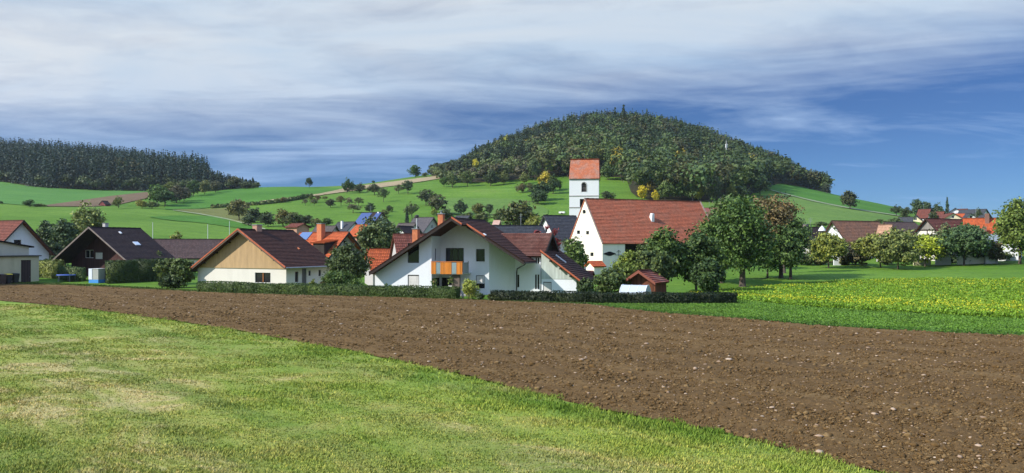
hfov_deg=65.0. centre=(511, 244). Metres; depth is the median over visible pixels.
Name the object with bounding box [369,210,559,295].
white house
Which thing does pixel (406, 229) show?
dark gable house
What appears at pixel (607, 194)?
slope bush
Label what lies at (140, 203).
slope bush
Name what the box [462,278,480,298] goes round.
ball bush
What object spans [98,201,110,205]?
field shed
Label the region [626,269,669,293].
garden shed
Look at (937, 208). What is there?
slope tree
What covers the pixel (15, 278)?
wheelie bin
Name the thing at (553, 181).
slope tree
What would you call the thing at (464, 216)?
slope roof house
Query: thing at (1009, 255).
undergrowth bush
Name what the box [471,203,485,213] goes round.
slope tree
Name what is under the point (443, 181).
slope tree
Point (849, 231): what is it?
house
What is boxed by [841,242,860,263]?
garden bush
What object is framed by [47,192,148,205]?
brown field
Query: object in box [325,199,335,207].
slope tree
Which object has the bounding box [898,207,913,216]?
slope bush
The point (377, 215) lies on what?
solar house
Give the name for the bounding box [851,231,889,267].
fruit tree
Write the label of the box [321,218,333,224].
slope bush
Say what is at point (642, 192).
wood edge tree
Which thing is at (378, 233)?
garden tree
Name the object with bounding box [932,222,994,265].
fruit tree
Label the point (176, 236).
garden bush
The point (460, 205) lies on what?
slope tree
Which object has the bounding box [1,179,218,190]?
forest ground
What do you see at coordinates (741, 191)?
wood edge tree
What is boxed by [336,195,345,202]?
slope tree
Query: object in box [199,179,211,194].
slope tree
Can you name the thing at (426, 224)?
house
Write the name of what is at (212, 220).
field
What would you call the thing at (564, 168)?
wood edge tree
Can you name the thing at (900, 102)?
sky
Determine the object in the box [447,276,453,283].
hanging basket
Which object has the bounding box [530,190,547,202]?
slope bush
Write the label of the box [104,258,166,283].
hedge
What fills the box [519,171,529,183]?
slope tree
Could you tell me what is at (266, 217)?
slope bush
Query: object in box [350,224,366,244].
orange cottage
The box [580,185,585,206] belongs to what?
window back
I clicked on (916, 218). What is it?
cream gable house
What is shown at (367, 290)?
hedge
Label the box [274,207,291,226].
slope bush
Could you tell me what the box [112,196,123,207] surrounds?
field tree
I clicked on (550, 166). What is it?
wood edge tree
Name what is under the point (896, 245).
fruit tree
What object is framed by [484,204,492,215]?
slope tree
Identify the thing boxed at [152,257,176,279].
garden shrub
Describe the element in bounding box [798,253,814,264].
undergrowth bush
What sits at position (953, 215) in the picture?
brown gable house
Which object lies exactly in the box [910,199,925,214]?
slope tree
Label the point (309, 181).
slope tree
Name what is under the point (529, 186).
slope bush
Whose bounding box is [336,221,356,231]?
grey roof house
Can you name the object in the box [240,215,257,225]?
slope bush
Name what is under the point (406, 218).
column conifer
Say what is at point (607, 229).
barn
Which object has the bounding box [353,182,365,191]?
slope tree
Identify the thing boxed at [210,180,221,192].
slope tree
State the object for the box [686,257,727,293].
bush
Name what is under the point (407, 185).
slope tree
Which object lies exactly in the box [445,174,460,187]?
slope tree
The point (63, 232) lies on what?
garden tree
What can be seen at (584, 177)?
church tower
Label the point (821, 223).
slope bush
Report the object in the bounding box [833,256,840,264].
garden wall
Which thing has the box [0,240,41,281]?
garage
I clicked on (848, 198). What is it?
tree
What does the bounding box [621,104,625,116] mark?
skyline conifer
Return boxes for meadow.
[0,174,1023,472]
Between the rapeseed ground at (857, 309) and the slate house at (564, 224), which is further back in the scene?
the slate house at (564, 224)
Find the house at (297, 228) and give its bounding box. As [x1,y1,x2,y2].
[284,223,311,233]
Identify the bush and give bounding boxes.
[21,199,36,205]
[44,240,68,264]
[135,200,147,206]
[145,201,159,207]
[169,230,182,238]
[180,187,191,199]
[225,176,242,188]
[238,182,256,187]
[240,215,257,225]
[244,207,261,220]
[257,211,274,226]
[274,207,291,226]
[280,212,303,224]
[299,214,313,223]
[310,218,320,225]
[320,269,362,285]
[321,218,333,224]
[364,202,375,211]
[386,205,393,210]
[407,165,421,176]
[430,208,437,214]
[435,209,454,219]
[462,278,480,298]
[473,211,490,221]
[492,209,504,220]
[515,183,525,191]
[524,213,540,224]
[525,182,533,190]
[527,181,552,199]
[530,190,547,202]
[576,277,593,292]
[590,267,628,292]
[599,191,615,198]
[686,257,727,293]
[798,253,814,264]
[812,257,827,264]
[813,221,828,226]
[830,257,851,264]
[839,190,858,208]
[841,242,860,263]
[851,255,869,265]
[881,257,894,263]
[882,217,905,222]
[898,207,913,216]
[941,253,956,262]
[986,240,1004,259]
[1001,252,1015,259]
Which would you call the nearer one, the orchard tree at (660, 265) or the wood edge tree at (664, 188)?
the orchard tree at (660, 265)
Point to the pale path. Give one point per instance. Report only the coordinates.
(216, 216)
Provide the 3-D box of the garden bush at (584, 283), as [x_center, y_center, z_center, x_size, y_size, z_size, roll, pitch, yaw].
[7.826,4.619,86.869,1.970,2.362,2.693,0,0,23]
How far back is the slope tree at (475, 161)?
487.38 m
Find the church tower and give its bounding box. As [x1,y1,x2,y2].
[569,153,599,216]
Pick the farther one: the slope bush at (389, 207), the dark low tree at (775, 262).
the slope bush at (389, 207)
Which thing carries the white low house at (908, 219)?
on the meadow
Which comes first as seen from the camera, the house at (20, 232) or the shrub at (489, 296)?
the shrub at (489, 296)
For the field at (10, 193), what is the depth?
441.76 m
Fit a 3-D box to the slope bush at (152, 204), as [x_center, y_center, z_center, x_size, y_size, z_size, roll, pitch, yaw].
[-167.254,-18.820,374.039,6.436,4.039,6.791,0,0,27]
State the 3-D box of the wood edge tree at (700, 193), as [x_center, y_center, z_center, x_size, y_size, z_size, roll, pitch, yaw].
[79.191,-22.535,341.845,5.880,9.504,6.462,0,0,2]
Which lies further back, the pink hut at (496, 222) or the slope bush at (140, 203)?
the slope bush at (140, 203)
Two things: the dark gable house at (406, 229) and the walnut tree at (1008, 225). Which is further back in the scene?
the dark gable house at (406, 229)
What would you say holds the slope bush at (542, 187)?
on the meadow
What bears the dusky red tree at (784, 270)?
on the meadow
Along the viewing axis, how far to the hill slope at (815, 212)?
322.61 m
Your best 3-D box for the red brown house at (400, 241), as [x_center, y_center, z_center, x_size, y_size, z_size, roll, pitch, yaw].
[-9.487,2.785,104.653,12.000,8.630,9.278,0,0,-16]
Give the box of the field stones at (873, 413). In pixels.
[6,292,1023,470]
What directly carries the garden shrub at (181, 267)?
on the meadow
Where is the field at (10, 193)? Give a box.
[0,182,147,205]
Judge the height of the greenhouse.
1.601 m
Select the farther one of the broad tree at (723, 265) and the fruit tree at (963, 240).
the fruit tree at (963, 240)
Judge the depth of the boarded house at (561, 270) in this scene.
90.17 m
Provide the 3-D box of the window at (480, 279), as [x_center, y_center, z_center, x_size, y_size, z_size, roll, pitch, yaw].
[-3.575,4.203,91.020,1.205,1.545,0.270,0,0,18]
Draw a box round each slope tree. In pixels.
[145,184,168,202]
[153,189,176,206]
[162,181,181,189]
[169,182,186,202]
[186,180,200,195]
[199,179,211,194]
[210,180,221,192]
[223,199,250,220]
[305,177,312,187]
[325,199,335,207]
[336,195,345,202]
[341,177,352,191]
[343,197,352,207]
[347,203,361,210]
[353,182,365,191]
[353,197,363,205]
[365,184,381,194]
[376,189,389,201]
[394,184,403,193]
[402,180,412,190]
[403,201,419,215]
[416,189,435,205]
[427,193,448,209]
[439,177,447,184]
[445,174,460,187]
[453,198,468,214]
[460,170,475,186]
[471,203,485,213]
[472,158,478,166]
[484,169,498,185]
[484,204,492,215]
[496,169,509,181]
[498,199,541,224]
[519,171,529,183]
[537,171,550,184]
[546,174,558,191]
[822,183,831,190]
[889,204,902,215]
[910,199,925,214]
[923,201,932,210]
[928,211,938,217]
[931,201,944,211]
[973,207,982,216]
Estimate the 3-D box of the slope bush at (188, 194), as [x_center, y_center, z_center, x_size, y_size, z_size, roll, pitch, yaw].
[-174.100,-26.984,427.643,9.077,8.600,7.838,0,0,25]
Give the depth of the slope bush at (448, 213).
303.77 m
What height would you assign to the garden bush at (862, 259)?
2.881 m
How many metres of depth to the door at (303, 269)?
103.28 m
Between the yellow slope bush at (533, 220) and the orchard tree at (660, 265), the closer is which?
the orchard tree at (660, 265)
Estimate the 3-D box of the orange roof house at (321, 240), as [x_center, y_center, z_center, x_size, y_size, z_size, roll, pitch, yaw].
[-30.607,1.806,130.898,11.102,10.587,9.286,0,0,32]
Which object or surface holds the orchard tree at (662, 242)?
on the meadow
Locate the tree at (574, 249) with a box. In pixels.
[562,236,588,267]
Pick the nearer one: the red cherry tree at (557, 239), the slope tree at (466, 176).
the red cherry tree at (557, 239)
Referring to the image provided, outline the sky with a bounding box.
[0,0,1023,216]
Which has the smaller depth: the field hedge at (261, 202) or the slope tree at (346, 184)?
the field hedge at (261, 202)
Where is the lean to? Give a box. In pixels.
[584,261,605,274]
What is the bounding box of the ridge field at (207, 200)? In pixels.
[165,187,342,208]
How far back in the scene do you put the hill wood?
475.78 m
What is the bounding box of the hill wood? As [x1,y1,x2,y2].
[427,108,834,192]
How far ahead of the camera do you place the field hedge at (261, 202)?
394.33 m
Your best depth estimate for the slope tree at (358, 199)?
362.36 m
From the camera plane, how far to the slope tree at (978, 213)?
321.56 m
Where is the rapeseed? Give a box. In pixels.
[688,277,1023,317]
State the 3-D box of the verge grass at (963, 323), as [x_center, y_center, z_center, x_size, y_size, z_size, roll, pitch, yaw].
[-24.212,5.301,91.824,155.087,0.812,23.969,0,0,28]
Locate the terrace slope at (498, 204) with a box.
[443,198,547,217]
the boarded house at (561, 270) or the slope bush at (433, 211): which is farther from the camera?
the slope bush at (433, 211)
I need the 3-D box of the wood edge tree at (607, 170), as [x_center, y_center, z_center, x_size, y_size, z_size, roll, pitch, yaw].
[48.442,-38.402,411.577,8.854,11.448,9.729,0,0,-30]
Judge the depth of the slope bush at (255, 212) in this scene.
302.57 m
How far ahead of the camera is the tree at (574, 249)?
111.00 m
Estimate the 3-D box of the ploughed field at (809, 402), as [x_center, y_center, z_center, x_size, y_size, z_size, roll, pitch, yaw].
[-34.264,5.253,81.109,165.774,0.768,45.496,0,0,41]
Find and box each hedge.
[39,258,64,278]
[57,265,86,281]
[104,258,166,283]
[196,280,460,298]
[210,193,312,207]
[490,290,737,303]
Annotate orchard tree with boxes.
[600,249,649,289]
[634,242,677,278]
[640,225,693,286]
[677,225,724,289]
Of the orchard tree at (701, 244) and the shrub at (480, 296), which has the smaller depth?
the shrub at (480, 296)
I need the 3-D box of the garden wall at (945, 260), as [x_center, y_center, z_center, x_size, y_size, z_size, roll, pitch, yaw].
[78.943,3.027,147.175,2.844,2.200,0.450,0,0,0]
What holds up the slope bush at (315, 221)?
on the meadow
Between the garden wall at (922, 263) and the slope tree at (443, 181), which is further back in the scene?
the slope tree at (443, 181)
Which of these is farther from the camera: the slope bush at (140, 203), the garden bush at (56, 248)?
the slope bush at (140, 203)
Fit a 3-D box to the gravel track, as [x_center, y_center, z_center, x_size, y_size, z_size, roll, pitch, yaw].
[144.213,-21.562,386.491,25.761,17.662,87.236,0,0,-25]
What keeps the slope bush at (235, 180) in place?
on the ridge field at (207, 200)
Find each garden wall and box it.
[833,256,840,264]
[913,259,930,264]
[935,256,950,264]
[957,252,984,264]
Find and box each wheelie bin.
[0,274,6,283]
[6,273,12,283]
[11,273,19,282]
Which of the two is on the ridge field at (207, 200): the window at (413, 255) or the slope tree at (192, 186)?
the slope tree at (192, 186)
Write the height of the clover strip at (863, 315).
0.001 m
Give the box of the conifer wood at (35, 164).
[0,137,259,190]
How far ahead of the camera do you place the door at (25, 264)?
115.40 m
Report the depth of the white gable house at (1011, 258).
149.83 m
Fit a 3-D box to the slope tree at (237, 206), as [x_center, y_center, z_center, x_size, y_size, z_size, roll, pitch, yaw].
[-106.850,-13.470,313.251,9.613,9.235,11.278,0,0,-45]
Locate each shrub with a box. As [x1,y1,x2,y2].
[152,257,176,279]
[156,274,186,287]
[169,258,197,286]
[475,293,484,298]
[487,294,500,299]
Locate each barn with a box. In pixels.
[570,198,708,269]
[912,218,962,260]
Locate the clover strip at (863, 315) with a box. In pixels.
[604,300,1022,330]
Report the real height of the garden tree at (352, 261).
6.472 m
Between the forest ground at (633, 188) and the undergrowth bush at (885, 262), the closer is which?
the undergrowth bush at (885, 262)
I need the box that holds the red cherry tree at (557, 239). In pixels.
[544,226,560,249]
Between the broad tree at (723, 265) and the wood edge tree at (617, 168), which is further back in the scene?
the wood edge tree at (617, 168)
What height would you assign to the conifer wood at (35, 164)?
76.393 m
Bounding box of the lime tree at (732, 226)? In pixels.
[692,193,789,286]
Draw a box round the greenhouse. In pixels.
[619,284,650,293]
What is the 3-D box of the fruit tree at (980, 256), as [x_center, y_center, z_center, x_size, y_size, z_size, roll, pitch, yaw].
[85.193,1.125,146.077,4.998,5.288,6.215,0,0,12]
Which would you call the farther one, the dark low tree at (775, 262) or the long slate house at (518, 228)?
the long slate house at (518, 228)
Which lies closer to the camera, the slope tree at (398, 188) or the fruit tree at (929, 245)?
the fruit tree at (929, 245)
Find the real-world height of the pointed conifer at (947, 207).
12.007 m
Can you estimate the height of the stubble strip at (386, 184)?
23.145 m
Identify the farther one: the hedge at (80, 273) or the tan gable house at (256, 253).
the hedge at (80, 273)
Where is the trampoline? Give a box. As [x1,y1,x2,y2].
[56,274,75,280]
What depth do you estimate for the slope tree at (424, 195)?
351.96 m
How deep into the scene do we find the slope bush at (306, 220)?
282.89 m
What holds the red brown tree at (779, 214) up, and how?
on the meadow
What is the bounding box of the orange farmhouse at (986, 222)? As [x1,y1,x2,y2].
[962,209,995,233]
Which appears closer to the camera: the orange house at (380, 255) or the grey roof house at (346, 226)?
the orange house at (380, 255)
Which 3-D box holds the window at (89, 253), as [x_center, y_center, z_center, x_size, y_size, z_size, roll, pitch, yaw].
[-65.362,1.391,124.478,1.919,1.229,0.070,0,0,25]
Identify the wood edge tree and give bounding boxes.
[526,158,541,175]
[543,151,558,175]
[561,159,570,177]
[600,160,614,177]
[613,160,626,177]
[637,185,647,198]
[647,181,653,190]
[651,190,659,199]
[656,180,674,197]
[670,174,688,200]
[683,176,699,200]
[693,183,704,199]
[703,175,723,201]
[725,183,737,197]
[735,185,750,196]
[739,164,761,189]
[750,175,771,195]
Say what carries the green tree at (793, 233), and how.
on the meadow
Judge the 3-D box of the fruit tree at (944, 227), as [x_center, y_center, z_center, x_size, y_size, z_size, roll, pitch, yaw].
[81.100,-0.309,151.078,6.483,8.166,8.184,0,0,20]
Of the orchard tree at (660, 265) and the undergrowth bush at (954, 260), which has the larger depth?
the undergrowth bush at (954, 260)
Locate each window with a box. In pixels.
[86,250,92,257]
[254,273,269,282]
[295,272,298,282]
[408,243,418,262]
[475,249,484,261]
[476,275,484,288]
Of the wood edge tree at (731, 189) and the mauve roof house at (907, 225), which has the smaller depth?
the mauve roof house at (907, 225)
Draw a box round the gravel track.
[770,189,898,215]
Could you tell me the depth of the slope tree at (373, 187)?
414.19 m
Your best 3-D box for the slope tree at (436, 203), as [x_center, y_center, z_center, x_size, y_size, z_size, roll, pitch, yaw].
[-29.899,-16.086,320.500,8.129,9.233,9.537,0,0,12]
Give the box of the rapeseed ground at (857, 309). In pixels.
[737,299,1019,318]
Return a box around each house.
[0,220,55,260]
[53,223,175,276]
[154,239,223,264]
[190,224,330,284]
[284,223,311,233]
[299,223,363,259]
[312,225,339,231]
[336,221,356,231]
[356,206,393,228]
[365,248,389,284]
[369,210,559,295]
[389,233,425,257]
[394,225,413,232]
[396,223,421,232]
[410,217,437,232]
[455,215,471,218]
[493,216,545,232]
[539,215,576,252]
[540,250,595,292]
[802,218,823,252]
[824,220,880,257]
[876,224,892,261]
[882,222,918,233]
[898,217,912,221]
[913,215,922,221]
[916,209,931,219]
[936,211,944,216]
[939,210,961,218]
[955,209,964,216]
[958,209,991,216]
[962,213,976,217]
[993,232,1021,260]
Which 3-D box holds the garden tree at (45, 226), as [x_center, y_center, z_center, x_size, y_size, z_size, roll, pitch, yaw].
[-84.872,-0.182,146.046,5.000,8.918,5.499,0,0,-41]
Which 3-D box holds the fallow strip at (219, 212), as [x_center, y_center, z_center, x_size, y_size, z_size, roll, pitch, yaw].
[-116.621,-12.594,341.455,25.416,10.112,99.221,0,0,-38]
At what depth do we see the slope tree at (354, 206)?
331.08 m
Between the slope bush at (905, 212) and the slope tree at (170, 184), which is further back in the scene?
the slope tree at (170, 184)
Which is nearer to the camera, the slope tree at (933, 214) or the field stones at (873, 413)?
the field stones at (873, 413)
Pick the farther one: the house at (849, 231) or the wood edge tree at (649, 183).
the wood edge tree at (649, 183)
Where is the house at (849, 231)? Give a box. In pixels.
[824,220,880,257]
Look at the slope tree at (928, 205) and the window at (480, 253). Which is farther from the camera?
the slope tree at (928, 205)
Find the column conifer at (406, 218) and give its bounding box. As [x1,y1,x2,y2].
[405,206,409,222]
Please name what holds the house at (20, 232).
on the meadow
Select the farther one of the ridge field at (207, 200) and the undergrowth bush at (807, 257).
the ridge field at (207, 200)
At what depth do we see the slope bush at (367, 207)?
331.58 m
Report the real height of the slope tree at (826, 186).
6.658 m
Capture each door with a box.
[21,260,30,281]
[302,268,305,284]
[442,278,451,285]
[446,248,463,274]
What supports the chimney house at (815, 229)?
on the meadow
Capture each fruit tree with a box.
[808,232,851,267]
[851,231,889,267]
[873,225,924,268]
[912,232,948,266]
[926,222,952,253]
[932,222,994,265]
[971,244,998,257]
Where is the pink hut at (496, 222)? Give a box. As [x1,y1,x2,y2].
[492,220,501,224]
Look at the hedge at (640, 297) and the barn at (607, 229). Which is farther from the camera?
the barn at (607, 229)
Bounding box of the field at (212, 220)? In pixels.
[150,215,251,228]
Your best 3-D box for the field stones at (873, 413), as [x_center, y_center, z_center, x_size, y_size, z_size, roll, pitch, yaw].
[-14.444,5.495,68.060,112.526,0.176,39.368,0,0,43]
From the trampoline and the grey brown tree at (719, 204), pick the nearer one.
the trampoline
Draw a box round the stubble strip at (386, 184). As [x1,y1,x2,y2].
[263,175,438,200]
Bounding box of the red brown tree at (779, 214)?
[750,191,810,277]
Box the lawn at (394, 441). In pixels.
[0,301,878,472]
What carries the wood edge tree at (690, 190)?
on the meadow
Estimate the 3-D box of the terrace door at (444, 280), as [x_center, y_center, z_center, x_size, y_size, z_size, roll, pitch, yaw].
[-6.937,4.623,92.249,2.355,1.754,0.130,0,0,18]
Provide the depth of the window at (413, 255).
90.81 m
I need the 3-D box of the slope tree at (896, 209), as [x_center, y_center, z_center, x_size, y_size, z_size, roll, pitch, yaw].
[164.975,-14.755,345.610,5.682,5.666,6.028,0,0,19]
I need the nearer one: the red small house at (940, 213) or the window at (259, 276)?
the window at (259, 276)
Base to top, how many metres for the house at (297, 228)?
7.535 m
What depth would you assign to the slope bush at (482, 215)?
293.87 m
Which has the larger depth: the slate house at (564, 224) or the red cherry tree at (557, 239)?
the slate house at (564, 224)
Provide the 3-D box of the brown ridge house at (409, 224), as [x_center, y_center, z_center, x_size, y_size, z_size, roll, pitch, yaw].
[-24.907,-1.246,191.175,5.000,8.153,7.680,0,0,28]
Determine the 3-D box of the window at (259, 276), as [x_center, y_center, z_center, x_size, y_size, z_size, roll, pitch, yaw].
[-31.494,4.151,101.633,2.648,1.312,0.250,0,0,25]
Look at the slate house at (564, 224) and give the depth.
149.77 m
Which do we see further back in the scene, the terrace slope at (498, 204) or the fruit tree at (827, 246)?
the terrace slope at (498, 204)
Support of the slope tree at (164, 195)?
on the ridge field at (207, 200)
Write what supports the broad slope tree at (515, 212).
on the meadow
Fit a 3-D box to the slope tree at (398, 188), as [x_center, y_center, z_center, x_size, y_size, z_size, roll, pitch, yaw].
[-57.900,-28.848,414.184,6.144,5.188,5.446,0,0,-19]
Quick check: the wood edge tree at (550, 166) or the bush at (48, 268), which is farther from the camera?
the wood edge tree at (550, 166)
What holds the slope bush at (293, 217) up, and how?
on the meadow
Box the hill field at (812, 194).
[768,184,902,214]
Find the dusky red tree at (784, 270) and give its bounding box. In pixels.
[779,204,795,272]
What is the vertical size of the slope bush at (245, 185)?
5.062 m
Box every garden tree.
[36,220,56,243]
[49,218,78,265]
[67,200,107,237]
[324,242,374,277]
[354,215,401,256]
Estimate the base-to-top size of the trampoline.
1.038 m
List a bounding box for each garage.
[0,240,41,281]
[985,234,1001,263]
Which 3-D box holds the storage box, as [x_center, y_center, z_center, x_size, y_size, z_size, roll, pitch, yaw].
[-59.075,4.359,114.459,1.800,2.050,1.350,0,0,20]
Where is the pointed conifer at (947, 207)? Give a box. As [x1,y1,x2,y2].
[944,197,949,213]
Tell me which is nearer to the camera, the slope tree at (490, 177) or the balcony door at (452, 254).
the balcony door at (452, 254)
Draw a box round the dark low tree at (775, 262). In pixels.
[748,230,786,277]
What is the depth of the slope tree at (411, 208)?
306.80 m
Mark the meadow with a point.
(130, 214)
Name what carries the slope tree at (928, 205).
on the meadow
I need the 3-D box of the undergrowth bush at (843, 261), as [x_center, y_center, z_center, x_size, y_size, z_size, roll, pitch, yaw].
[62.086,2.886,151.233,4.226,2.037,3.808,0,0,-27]
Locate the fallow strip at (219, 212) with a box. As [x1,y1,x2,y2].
[176,208,250,221]
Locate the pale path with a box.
[175,210,264,228]
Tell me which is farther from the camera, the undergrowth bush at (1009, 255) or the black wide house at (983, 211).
the black wide house at (983, 211)
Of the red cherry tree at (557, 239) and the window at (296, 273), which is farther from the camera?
the red cherry tree at (557, 239)
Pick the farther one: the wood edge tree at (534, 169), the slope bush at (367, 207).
the wood edge tree at (534, 169)
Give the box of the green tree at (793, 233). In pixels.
[769,215,815,278]
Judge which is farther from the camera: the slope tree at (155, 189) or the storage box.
the slope tree at (155, 189)
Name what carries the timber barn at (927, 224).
on the meadow
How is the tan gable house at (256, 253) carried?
on the meadow
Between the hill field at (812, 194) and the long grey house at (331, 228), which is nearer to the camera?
the long grey house at (331, 228)
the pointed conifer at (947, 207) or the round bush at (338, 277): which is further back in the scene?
the pointed conifer at (947, 207)
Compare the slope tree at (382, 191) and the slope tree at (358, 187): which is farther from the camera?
the slope tree at (358, 187)
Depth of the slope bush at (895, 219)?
268.68 m
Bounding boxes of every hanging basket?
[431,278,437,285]
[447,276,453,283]
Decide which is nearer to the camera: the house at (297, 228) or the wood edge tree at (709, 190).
the house at (297, 228)
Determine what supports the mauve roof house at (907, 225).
on the meadow
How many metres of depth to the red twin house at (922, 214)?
344.62 m
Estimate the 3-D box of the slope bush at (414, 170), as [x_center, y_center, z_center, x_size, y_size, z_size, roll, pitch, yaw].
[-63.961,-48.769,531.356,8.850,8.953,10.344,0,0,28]
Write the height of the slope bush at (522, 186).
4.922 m
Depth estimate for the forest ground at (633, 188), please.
406.50 m
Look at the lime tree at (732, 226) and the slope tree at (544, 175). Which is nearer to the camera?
the lime tree at (732, 226)
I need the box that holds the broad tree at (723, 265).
[703,231,736,282]
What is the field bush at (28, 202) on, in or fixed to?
on the meadow
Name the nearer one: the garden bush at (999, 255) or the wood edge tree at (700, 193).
the garden bush at (999, 255)
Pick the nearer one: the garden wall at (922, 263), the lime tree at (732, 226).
the lime tree at (732, 226)
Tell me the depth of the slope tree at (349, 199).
355.85 m
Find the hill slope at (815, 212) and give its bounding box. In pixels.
[701,194,897,223]
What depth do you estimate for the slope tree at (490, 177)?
422.53 m
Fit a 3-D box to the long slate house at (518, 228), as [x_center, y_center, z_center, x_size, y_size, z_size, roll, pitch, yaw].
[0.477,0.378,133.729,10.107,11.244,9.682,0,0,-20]
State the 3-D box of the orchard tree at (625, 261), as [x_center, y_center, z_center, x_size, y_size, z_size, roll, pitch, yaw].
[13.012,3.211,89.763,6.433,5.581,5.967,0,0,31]
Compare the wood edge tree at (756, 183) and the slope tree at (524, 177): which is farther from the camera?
the slope tree at (524, 177)
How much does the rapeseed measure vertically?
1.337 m
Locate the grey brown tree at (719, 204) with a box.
[706,196,730,216]
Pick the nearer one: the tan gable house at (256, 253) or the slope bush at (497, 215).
the tan gable house at (256, 253)
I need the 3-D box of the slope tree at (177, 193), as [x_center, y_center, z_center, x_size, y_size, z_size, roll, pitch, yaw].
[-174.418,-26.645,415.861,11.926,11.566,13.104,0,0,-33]
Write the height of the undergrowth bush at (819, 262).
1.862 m
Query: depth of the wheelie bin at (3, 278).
111.35 m
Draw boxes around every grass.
[9,282,1023,334]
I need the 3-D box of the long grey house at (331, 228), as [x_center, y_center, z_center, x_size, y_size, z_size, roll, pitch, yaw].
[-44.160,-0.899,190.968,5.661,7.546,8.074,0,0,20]
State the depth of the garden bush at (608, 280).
85.08 m
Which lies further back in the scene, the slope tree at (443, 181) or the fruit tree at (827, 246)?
the slope tree at (443, 181)
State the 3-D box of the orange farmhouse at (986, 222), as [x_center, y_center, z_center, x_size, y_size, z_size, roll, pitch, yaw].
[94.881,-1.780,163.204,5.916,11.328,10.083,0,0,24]
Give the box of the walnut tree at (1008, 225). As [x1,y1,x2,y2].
[990,196,1023,263]
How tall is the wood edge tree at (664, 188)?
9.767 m
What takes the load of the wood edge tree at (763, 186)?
on the meadow
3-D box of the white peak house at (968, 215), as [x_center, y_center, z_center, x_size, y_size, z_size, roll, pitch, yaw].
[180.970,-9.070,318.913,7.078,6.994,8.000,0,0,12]
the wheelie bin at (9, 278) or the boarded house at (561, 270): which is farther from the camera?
the wheelie bin at (9, 278)
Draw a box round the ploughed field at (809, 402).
[0,284,1023,472]
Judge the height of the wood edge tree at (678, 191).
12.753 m
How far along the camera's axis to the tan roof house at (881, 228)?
158.29 m
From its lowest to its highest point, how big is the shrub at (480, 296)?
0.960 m
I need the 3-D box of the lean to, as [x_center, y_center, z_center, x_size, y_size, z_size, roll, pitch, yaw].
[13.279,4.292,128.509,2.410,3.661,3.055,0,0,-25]
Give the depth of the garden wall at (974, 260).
146.00 m
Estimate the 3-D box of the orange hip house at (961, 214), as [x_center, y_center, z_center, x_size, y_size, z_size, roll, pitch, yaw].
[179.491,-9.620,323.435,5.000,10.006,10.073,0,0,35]
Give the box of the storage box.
[89,268,104,282]
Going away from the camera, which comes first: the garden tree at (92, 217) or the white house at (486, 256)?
the white house at (486, 256)
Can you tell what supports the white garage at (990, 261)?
on the meadow
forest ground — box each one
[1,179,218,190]
[431,147,824,200]

